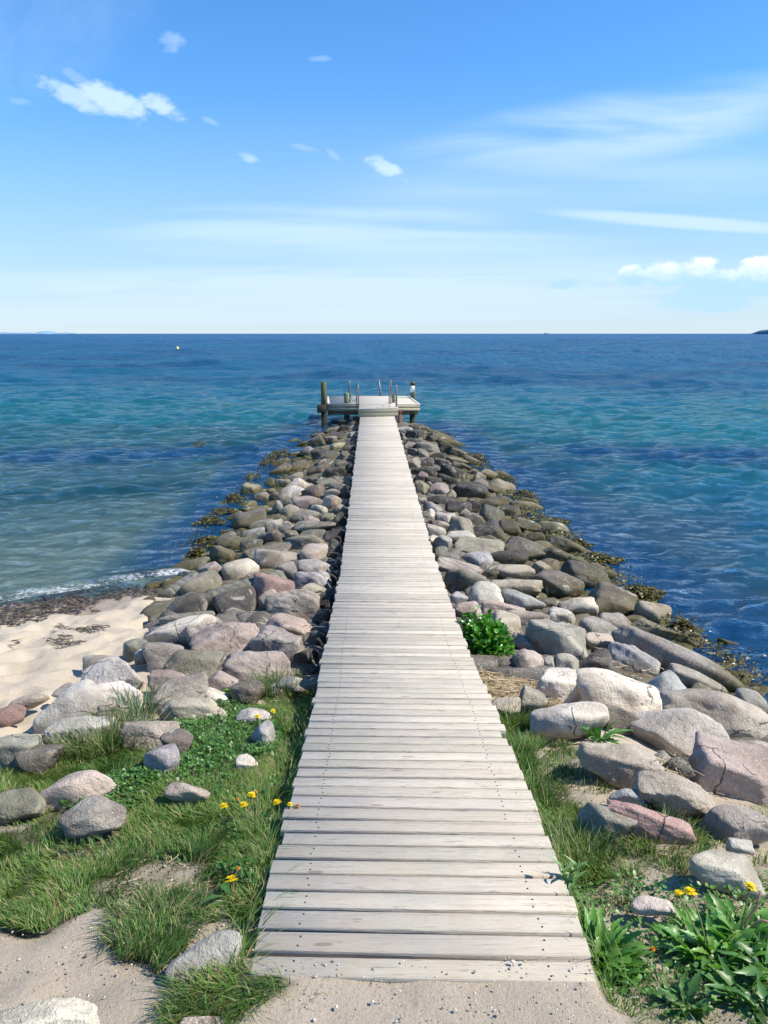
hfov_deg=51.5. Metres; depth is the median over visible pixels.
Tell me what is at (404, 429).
boulder
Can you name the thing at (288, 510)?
boulder
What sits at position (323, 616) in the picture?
boulder
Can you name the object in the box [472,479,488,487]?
boulder
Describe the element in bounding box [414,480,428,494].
boulder
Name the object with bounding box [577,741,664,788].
boulder
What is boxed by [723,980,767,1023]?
leafy rosette
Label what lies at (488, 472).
boulder
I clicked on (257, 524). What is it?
boulder
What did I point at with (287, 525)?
boulder
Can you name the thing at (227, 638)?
boulder
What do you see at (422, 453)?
boulder
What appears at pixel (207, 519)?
seaweed clump
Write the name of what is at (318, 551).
boulder
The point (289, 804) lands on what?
dandelion
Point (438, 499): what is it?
boulder
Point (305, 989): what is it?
pebbles
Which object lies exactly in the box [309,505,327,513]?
boulder
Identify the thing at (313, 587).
boulder
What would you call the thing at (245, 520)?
boulder
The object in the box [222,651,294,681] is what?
boulder
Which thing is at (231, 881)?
dandelion
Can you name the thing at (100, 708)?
boulder
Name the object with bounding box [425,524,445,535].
boulder
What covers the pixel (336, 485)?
boulder
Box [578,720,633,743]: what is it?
leafy rosette
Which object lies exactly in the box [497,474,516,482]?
seaweed clump
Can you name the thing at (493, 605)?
boulder
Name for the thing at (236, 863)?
clover
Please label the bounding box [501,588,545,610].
boulder
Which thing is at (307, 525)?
boulder
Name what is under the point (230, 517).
boulder
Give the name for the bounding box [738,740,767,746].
boulder
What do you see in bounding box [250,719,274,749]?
boulder
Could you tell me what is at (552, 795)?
grass tuft
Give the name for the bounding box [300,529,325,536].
boulder
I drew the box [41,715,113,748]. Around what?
boulder
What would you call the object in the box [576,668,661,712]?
boulder
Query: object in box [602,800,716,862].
grass tuft
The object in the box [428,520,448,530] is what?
boulder
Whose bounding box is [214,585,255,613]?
boulder
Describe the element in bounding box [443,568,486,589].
boulder
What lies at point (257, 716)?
dandelion
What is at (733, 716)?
boulder
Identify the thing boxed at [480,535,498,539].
boulder
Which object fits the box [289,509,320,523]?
boulder
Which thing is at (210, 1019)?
boulder
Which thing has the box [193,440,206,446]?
seaweed clump
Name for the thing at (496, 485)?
boulder
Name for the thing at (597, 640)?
boulder
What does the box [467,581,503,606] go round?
boulder
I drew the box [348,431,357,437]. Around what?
boulder
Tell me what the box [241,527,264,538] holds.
boulder
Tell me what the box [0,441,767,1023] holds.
ground
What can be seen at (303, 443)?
boulder
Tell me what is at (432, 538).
boulder
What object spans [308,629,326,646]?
boulder
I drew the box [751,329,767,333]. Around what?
headland
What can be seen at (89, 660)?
boulder
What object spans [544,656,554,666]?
boulder
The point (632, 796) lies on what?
boulder
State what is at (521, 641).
boulder
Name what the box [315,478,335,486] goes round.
boulder
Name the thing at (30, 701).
boulder
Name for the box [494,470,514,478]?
boulder
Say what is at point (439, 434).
boulder
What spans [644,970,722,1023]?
leafy rosette
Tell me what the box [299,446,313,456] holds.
boulder
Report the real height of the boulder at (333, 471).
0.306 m
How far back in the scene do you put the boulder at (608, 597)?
8.07 m
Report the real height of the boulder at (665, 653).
0.565 m
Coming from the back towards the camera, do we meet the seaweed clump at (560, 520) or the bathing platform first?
the bathing platform
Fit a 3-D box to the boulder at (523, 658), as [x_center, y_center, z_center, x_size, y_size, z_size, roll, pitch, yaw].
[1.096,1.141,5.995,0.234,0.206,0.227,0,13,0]
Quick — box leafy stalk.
[548,854,589,897]
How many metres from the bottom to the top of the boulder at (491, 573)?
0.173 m
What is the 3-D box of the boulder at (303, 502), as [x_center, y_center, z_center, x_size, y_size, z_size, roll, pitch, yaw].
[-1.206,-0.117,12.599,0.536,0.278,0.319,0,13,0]
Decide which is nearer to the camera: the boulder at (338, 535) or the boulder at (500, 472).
the boulder at (338, 535)
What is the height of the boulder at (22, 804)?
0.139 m
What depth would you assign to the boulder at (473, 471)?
15.81 m
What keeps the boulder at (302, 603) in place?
on the packing stones
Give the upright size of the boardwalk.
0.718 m
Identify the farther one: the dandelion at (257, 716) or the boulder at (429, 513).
the boulder at (429, 513)
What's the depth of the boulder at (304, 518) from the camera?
11.31 m
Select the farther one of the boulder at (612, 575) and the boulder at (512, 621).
the boulder at (612, 575)
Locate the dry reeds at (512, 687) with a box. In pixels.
[477,668,566,707]
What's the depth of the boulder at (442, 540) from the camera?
9.84 m
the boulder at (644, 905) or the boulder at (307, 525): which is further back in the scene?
the boulder at (307, 525)
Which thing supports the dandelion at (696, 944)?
on the ground at (34, 661)
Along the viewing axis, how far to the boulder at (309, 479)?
14.55 m
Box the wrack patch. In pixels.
[12,622,110,645]
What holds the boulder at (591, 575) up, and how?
on the ground at (34, 661)
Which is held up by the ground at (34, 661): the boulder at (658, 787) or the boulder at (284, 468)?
the boulder at (658, 787)
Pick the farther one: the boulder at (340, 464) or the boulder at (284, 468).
the boulder at (284, 468)
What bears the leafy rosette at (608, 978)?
on the ground at (34, 661)
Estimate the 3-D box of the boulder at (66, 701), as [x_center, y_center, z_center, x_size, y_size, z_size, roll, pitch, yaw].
[-1.889,1.207,4.848,0.408,0.316,0.275,0,13,0]
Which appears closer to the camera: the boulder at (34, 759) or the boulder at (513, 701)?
the boulder at (34, 759)
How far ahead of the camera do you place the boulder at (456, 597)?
7.67 m
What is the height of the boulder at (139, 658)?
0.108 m
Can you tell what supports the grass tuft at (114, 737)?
on the ground at (34, 661)
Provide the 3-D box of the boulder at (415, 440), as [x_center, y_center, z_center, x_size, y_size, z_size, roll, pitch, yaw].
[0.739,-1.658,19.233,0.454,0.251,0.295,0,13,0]
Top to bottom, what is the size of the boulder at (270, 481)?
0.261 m
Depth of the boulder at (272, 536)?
10.36 m
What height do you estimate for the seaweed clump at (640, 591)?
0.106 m
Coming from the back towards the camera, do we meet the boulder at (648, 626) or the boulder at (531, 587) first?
the boulder at (531, 587)
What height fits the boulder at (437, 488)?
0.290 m
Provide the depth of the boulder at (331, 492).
12.95 m
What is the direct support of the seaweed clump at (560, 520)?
on the water
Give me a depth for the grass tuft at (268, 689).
5.28 m
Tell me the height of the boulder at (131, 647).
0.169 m
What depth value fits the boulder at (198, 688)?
4.92 m
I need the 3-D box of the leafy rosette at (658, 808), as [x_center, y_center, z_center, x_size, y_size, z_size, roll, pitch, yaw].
[1.150,1.250,3.436,0.171,0.063,0.156,0,13,0]
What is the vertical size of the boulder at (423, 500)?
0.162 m
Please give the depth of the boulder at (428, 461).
16.09 m
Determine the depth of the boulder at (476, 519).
11.42 m
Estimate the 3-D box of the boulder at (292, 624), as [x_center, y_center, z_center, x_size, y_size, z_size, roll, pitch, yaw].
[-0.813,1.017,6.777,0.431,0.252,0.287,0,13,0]
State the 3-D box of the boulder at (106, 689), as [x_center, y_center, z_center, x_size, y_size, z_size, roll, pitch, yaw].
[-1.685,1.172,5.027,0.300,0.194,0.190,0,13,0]
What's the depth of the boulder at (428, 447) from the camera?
18.21 m
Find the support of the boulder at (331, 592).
on the packing stones
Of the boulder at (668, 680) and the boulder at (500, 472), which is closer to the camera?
the boulder at (668, 680)
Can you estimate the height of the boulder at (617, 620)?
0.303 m
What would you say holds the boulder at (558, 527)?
on the ground at (34, 661)
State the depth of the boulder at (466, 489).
13.44 m
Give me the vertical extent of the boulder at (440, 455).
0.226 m
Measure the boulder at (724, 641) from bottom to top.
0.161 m
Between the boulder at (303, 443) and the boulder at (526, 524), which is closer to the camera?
the boulder at (526, 524)
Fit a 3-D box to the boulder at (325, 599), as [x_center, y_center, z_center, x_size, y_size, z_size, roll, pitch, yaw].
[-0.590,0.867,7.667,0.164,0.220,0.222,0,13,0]
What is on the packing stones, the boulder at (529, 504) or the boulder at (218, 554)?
the boulder at (218, 554)
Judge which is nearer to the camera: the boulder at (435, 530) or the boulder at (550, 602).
the boulder at (550, 602)
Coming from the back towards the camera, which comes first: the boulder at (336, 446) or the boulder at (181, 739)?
the boulder at (336, 446)
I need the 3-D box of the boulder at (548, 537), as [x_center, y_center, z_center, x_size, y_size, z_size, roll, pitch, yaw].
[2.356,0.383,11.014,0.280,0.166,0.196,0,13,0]
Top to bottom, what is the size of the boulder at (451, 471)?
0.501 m
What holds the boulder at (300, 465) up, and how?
on the packing stones
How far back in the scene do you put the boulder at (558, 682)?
5.07 m
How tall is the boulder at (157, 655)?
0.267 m
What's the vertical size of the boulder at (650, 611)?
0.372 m
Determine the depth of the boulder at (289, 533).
10.54 m
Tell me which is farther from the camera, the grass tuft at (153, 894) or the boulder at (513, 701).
the boulder at (513, 701)
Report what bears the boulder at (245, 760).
on the ground at (34, 661)
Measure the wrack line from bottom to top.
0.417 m
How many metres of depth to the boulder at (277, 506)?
12.29 m
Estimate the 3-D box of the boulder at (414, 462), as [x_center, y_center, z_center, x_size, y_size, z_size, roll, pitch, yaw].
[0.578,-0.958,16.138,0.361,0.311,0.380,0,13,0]
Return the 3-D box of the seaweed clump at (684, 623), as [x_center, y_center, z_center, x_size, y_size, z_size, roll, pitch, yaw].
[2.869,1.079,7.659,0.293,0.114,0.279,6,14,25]
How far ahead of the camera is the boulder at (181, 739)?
4.09 m
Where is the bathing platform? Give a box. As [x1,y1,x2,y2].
[317,380,419,426]
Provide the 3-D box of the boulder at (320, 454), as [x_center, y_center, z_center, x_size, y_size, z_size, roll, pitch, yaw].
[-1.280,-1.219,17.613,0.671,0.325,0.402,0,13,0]
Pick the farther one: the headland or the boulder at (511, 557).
the headland
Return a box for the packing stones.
[141,422,767,742]
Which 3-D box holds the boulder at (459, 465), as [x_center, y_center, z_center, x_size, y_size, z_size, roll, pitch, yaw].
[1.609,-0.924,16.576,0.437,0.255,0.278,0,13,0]
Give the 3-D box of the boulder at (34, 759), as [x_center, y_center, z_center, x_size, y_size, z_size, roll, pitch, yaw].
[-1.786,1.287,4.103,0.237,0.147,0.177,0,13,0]
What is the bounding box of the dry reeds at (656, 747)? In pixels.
[548,645,704,778]
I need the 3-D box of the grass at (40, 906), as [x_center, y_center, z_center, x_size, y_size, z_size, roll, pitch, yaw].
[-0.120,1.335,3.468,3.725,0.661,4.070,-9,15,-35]
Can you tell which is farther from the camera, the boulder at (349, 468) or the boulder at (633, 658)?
the boulder at (349, 468)
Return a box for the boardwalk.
[250,416,595,982]
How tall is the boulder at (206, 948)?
0.161 m
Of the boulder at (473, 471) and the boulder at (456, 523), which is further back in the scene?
the boulder at (473, 471)
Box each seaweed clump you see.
[184,546,206,558]
[188,535,218,548]
[191,515,227,524]
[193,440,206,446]
[209,507,239,514]
[220,492,244,503]
[243,473,259,479]
[258,458,275,464]
[266,450,288,458]
[472,453,489,461]
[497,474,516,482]
[511,489,541,500]
[538,517,571,524]
[569,538,594,547]
[570,551,626,566]
[621,584,666,602]
[668,617,696,631]
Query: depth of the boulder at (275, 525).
11.09 m
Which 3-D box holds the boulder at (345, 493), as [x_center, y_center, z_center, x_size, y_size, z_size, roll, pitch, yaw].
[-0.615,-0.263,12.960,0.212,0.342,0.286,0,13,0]
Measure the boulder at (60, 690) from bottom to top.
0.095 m
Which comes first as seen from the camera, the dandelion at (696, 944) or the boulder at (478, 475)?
the dandelion at (696, 944)
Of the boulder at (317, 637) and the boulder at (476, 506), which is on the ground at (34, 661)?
the boulder at (476, 506)
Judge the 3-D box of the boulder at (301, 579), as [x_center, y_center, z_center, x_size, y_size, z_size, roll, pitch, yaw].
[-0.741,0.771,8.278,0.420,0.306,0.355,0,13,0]
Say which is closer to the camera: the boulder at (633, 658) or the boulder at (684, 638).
the boulder at (633, 658)
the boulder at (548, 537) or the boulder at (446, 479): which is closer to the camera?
the boulder at (548, 537)
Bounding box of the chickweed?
[524,778,767,1019]
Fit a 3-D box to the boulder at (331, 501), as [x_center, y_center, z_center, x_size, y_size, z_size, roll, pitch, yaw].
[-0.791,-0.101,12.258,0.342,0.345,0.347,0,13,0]
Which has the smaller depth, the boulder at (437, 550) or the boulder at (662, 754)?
the boulder at (662, 754)
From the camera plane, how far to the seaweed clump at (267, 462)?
17.53 m
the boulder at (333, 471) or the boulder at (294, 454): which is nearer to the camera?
the boulder at (333, 471)
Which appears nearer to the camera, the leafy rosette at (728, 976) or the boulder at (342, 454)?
the leafy rosette at (728, 976)
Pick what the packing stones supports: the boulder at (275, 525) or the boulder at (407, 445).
the boulder at (407, 445)
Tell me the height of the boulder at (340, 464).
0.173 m
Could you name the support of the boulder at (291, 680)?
on the ground at (34, 661)
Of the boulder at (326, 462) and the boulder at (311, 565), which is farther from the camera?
the boulder at (326, 462)
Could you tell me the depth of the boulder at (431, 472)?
14.96 m
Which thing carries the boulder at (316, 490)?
on the ground at (34, 661)
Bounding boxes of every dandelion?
[196,866,250,907]
[219,790,281,839]
[250,709,286,732]
[286,802,299,808]
[650,886,767,989]
[686,881,767,959]
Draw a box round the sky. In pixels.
[0,0,767,333]
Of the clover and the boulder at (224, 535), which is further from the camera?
the boulder at (224, 535)
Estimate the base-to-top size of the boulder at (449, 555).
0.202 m
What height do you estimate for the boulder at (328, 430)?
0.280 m
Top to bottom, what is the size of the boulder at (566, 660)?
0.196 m
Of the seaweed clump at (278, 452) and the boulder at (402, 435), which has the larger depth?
the boulder at (402, 435)
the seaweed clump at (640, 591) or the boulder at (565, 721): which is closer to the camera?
the boulder at (565, 721)
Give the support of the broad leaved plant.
on the ground at (34, 661)
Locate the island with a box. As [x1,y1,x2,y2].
[0,331,76,333]
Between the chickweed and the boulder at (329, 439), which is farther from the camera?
the boulder at (329, 439)
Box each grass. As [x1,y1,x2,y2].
[0,680,767,1023]
[201,724,627,989]
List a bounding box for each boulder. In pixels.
[0,704,25,726]
[0,733,41,779]
[0,787,45,824]
[0,997,99,1023]
[9,694,49,710]
[13,744,64,775]
[33,679,108,733]
[39,770,118,811]
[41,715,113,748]
[52,682,72,697]
[57,795,126,839]
[81,657,144,690]
[82,655,117,670]
[96,681,143,704]
[96,703,129,719]
[120,721,179,750]
[123,638,146,660]
[134,649,145,664]
[142,614,216,643]
[142,642,183,671]
[143,743,179,778]
[147,669,184,696]
[150,672,210,713]
[157,572,198,597]
[158,697,228,723]
[159,611,214,624]
[160,728,193,753]
[161,649,223,678]
[164,782,210,801]
[165,930,243,986]
[166,556,210,575]
[167,592,207,613]
[179,1016,226,1023]
[180,570,221,594]
[185,623,214,647]
[189,622,259,656]
[197,561,222,575]
[199,552,208,556]
[205,570,286,607]
[205,687,228,708]
[206,531,235,544]
[208,545,235,563]
[208,670,239,696]
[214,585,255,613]
[214,616,222,623]
[215,535,247,549]
[221,558,259,579]
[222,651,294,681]
[226,511,241,519]
[230,680,264,705]
[231,508,266,528]
[235,553,245,559]
[236,708,270,723]
[236,753,257,771]
[238,500,257,506]
[239,505,269,511]
[239,538,262,552]
[240,482,262,494]
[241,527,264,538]
[243,542,291,560]
[248,519,272,530]
[249,625,304,661]
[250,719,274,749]
[253,491,268,501]
[253,572,294,596]
[254,549,299,569]
[256,589,276,607]
[257,531,281,543]
[264,477,274,485]
[264,519,282,531]
[264,589,319,618]
[266,613,313,634]
[268,488,275,494]
[268,492,278,500]
[269,462,291,474]
[270,457,289,465]
[271,500,282,513]
[275,479,290,486]
[275,561,296,580]
[277,485,303,500]
[277,676,316,693]
[278,504,299,516]
[279,521,293,532]
[283,498,292,506]
[284,472,302,480]
[284,530,298,537]
[284,534,324,549]
[286,478,310,487]
[288,452,299,456]
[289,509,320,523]
[291,459,310,470]
[291,496,322,508]
[293,520,335,530]
[293,571,331,588]
[294,648,319,665]
[297,441,306,445]
[297,559,332,571]
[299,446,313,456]
[299,543,327,559]
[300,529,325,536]
[301,483,324,497]
[301,583,326,593]
[302,516,320,520]
[306,477,315,482]
[307,434,325,446]
[307,465,330,475]
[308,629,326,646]
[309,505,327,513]
[311,433,326,437]
[311,449,338,459]
[314,459,333,465]
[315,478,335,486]
[315,590,330,607]
[316,609,331,623]
[319,513,333,521]
[321,467,346,477]
[322,495,342,508]
[323,427,338,433]
[323,489,339,496]
[323,528,345,542]
[325,436,336,443]
[326,586,335,602]
[327,539,342,558]
[328,481,347,490]
[328,571,336,585]
[329,431,347,439]
[329,442,344,450]
[330,512,347,525]
[331,504,348,514]
[333,553,341,568]
[334,462,347,466]
[337,425,349,431]
[338,451,349,457]
[340,485,350,498]
[343,445,355,451]
[345,463,353,475]
[348,420,357,425]
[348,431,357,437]
[398,427,412,432]
[400,431,405,439]
[404,441,415,449]
[405,429,424,438]
[406,438,422,442]
[407,448,417,455]
[408,457,420,468]
[409,424,424,429]
[411,467,437,476]
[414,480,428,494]
[415,442,439,452]
[415,471,428,480]
[417,448,428,457]
[418,497,426,503]
[420,457,433,466]
[422,509,434,519]
[423,502,442,511]
[424,477,440,483]
[425,435,438,441]
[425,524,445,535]
[427,495,453,504]
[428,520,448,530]
[429,453,446,458]
[429,482,448,494]
[429,535,437,544]
[432,430,453,438]
[432,535,451,549]
[432,546,446,554]
[434,457,449,465]
[435,512,454,522]
[435,552,459,561]
[436,436,462,444]
[437,473,458,484]
[437,557,482,573]
[438,442,460,454]
[440,463,467,480]
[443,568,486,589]
[445,501,471,514]
[446,457,469,464]
[446,489,456,499]
[446,530,475,543]
[447,516,473,533]
[449,448,467,456]
[450,591,467,604]
[452,461,470,469]
[453,536,504,553]
[453,601,481,617]
[454,481,488,498]
[460,551,493,566]
[461,512,485,525]
[463,455,483,464]
[467,468,477,473]
[467,499,480,512]
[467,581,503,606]
[472,472,486,480]
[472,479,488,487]
[473,519,506,540]
[479,496,499,506]
[479,504,504,523]
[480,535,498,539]
[481,469,497,479]
[481,565,500,579]
[481,600,525,614]
[487,479,515,494]
[490,579,542,595]
[491,550,528,563]
[491,697,520,716]
[492,610,520,634]
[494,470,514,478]
[497,564,535,579]
[499,496,512,504]
[499,504,520,518]
[499,520,520,535]
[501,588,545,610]
[504,536,545,560]
[508,610,549,625]
[509,501,544,509]
[511,632,533,649]
[512,649,543,667]
[515,517,540,531]
[517,497,538,503]
[519,685,546,714]
[524,532,544,540]
[524,618,587,659]
[529,568,584,597]
[529,701,609,739]
[531,560,552,573]
[534,540,552,547]
[536,667,578,703]
[538,521,569,535]
[540,546,572,561]
[540,558,559,570]
[541,598,558,607]
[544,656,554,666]
[545,534,563,540]
[547,607,575,623]
[548,535,591,552]
[554,653,578,669]
[559,597,598,616]
[561,560,611,587]
[567,556,588,561]
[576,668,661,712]
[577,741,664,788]
[577,802,637,843]
[579,616,617,635]
[579,648,612,670]
[585,632,613,650]
[587,581,637,616]
[591,562,616,579]
[598,612,631,627]
[599,702,639,737]
[607,799,696,844]
[608,642,660,676]
[608,788,649,806]
[611,625,746,692]
[626,615,647,621]
[629,708,729,762]
[631,618,681,639]
[631,895,675,915]
[632,769,715,819]
[634,601,671,624]
[646,670,686,692]
[654,750,670,766]
[659,688,767,738]
[664,757,693,778]
[665,663,728,692]
[676,631,705,646]
[688,731,767,806]
[689,849,764,899]
[699,804,767,844]
[717,638,738,643]
[725,837,755,854]
[734,688,767,712]
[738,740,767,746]
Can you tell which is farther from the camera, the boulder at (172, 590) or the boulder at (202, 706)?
the boulder at (172, 590)
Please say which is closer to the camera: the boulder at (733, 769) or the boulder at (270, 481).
the boulder at (733, 769)
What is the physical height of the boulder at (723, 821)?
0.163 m
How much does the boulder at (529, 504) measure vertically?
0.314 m
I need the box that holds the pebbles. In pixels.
[0,784,767,1023]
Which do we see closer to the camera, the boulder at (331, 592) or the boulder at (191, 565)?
the boulder at (331, 592)
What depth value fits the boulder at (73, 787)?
3.56 m
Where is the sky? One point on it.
(167, 166)
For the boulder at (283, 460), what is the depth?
17.33 m
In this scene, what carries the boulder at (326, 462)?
on the packing stones
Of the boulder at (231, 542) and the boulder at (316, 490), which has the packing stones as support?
the boulder at (231, 542)
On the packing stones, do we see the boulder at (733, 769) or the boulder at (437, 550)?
the boulder at (437, 550)
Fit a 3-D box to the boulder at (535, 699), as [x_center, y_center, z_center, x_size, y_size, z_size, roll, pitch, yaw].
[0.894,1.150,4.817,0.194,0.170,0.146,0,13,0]
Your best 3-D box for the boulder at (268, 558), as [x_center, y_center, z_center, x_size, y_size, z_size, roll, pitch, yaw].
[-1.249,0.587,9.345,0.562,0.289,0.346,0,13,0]
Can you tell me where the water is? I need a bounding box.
[0,334,767,703]
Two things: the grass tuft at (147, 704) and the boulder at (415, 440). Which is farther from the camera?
the boulder at (415, 440)
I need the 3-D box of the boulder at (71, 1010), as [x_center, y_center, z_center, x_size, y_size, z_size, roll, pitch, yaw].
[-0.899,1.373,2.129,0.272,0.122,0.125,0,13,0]
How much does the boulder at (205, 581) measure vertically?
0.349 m
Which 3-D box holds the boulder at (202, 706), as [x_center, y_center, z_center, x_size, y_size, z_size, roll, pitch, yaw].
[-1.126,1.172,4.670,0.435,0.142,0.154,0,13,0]
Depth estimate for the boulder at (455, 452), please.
18.34 m
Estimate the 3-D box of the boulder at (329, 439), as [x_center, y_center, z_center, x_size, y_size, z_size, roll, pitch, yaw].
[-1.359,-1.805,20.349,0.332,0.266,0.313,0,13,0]
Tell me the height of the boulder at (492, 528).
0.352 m
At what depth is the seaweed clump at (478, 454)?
18.05 m
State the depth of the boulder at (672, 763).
3.87 m
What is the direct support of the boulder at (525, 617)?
on the packing stones
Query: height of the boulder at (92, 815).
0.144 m
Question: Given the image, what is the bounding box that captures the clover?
[59,688,284,890]
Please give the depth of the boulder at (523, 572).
8.87 m
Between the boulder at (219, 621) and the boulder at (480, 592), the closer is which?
the boulder at (219, 621)
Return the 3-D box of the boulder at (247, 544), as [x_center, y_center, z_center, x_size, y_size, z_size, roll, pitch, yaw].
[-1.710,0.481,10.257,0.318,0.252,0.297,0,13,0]
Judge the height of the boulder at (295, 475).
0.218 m
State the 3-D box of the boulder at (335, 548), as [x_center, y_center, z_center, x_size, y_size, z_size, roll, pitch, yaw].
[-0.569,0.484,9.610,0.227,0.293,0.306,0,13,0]
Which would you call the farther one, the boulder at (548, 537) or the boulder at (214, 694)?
the boulder at (548, 537)
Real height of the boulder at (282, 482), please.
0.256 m
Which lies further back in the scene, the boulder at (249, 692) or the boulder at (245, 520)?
the boulder at (245, 520)
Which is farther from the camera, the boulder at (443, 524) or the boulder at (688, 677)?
the boulder at (443, 524)
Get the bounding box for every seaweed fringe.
[161,429,319,556]
[433,429,767,682]
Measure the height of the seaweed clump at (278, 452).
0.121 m
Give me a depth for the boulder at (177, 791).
3.46 m
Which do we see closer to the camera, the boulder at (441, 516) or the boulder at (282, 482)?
the boulder at (441, 516)
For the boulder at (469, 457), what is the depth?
17.45 m
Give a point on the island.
(47, 332)
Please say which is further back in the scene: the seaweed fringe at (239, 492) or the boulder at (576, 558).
the seaweed fringe at (239, 492)
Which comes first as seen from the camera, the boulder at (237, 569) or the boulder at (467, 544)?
the boulder at (237, 569)
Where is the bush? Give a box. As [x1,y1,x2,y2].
[457,604,514,656]
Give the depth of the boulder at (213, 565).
8.98 m
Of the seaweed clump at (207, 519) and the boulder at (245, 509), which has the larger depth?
the boulder at (245, 509)
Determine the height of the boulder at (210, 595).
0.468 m
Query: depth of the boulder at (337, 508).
11.71 m
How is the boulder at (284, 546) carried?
on the packing stones
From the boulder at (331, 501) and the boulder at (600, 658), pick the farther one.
the boulder at (331, 501)
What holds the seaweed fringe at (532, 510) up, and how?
on the water
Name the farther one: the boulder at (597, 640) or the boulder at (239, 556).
the boulder at (239, 556)
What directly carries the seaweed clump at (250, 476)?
on the water
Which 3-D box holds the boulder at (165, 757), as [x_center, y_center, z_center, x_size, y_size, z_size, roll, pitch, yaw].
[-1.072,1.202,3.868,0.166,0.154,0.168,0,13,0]
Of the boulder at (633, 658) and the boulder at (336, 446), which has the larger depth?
the boulder at (336, 446)
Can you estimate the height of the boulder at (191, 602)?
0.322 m
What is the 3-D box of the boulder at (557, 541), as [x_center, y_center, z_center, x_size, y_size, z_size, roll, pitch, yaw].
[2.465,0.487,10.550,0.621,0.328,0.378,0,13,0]
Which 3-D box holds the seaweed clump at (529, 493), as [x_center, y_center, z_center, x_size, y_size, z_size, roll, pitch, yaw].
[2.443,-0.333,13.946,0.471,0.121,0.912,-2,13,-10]
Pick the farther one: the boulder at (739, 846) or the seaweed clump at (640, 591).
the seaweed clump at (640, 591)
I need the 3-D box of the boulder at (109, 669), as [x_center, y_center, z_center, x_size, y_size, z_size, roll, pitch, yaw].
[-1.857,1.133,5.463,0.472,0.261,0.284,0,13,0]
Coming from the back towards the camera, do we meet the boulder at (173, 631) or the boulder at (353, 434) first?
the boulder at (353, 434)
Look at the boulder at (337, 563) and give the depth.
9.01 m
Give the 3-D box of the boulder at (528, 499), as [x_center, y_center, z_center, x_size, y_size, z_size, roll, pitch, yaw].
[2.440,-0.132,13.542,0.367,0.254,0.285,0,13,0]
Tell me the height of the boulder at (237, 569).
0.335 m
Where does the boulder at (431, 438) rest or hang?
on the packing stones
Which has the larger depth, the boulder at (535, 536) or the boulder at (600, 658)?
the boulder at (535, 536)
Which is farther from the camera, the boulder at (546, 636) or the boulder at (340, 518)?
the boulder at (340, 518)
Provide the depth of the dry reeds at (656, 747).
4.10 m
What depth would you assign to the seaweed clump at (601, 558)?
9.90 m
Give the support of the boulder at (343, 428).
on the packing stones
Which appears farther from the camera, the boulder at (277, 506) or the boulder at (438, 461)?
the boulder at (438, 461)
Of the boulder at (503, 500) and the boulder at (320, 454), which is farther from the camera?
the boulder at (320, 454)
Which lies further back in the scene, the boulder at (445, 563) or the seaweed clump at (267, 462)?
the seaweed clump at (267, 462)
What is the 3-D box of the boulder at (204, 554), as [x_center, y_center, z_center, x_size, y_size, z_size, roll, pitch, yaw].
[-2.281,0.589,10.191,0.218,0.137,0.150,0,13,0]
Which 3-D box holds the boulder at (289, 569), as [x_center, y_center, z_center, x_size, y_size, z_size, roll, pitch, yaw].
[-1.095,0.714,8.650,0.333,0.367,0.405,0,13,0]
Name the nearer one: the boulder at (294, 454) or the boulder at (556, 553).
the boulder at (556, 553)
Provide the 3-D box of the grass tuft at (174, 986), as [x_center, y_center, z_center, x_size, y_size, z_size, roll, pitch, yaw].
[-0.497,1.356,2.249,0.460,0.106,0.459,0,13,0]
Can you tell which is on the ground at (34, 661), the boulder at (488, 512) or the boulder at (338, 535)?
the boulder at (488, 512)
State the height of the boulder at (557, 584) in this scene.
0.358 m
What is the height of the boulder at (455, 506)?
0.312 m
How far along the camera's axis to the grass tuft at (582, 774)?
3.75 m
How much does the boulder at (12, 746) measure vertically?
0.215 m
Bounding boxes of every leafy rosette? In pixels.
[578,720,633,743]
[598,965,633,995]
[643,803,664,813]
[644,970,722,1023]
[695,955,767,1023]
[716,929,767,992]
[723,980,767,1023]
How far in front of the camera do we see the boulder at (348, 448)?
18.00 m
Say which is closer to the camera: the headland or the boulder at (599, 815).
the boulder at (599, 815)
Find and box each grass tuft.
[21,694,184,764]
[79,873,230,965]
[88,674,193,720]
[128,949,280,1023]
[236,663,314,698]
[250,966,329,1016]
[487,761,577,812]
[496,702,533,731]
[542,754,617,793]
[542,808,635,875]
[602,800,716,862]
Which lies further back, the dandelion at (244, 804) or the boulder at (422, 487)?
the boulder at (422, 487)
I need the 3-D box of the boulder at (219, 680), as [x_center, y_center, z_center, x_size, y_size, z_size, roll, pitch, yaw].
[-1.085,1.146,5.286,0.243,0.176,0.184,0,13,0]
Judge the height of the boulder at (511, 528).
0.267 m
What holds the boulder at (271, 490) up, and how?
on the packing stones
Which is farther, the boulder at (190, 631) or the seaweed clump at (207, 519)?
the seaweed clump at (207, 519)
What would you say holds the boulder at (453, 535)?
on the packing stones
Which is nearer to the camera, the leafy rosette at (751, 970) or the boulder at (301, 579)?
the leafy rosette at (751, 970)
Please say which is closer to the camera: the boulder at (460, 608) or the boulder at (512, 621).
the boulder at (512, 621)
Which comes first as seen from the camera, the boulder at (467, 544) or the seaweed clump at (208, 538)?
the boulder at (467, 544)
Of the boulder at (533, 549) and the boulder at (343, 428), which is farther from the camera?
the boulder at (343, 428)
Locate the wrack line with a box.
[0,580,161,627]
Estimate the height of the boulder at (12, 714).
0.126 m
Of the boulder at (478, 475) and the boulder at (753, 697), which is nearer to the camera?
the boulder at (753, 697)

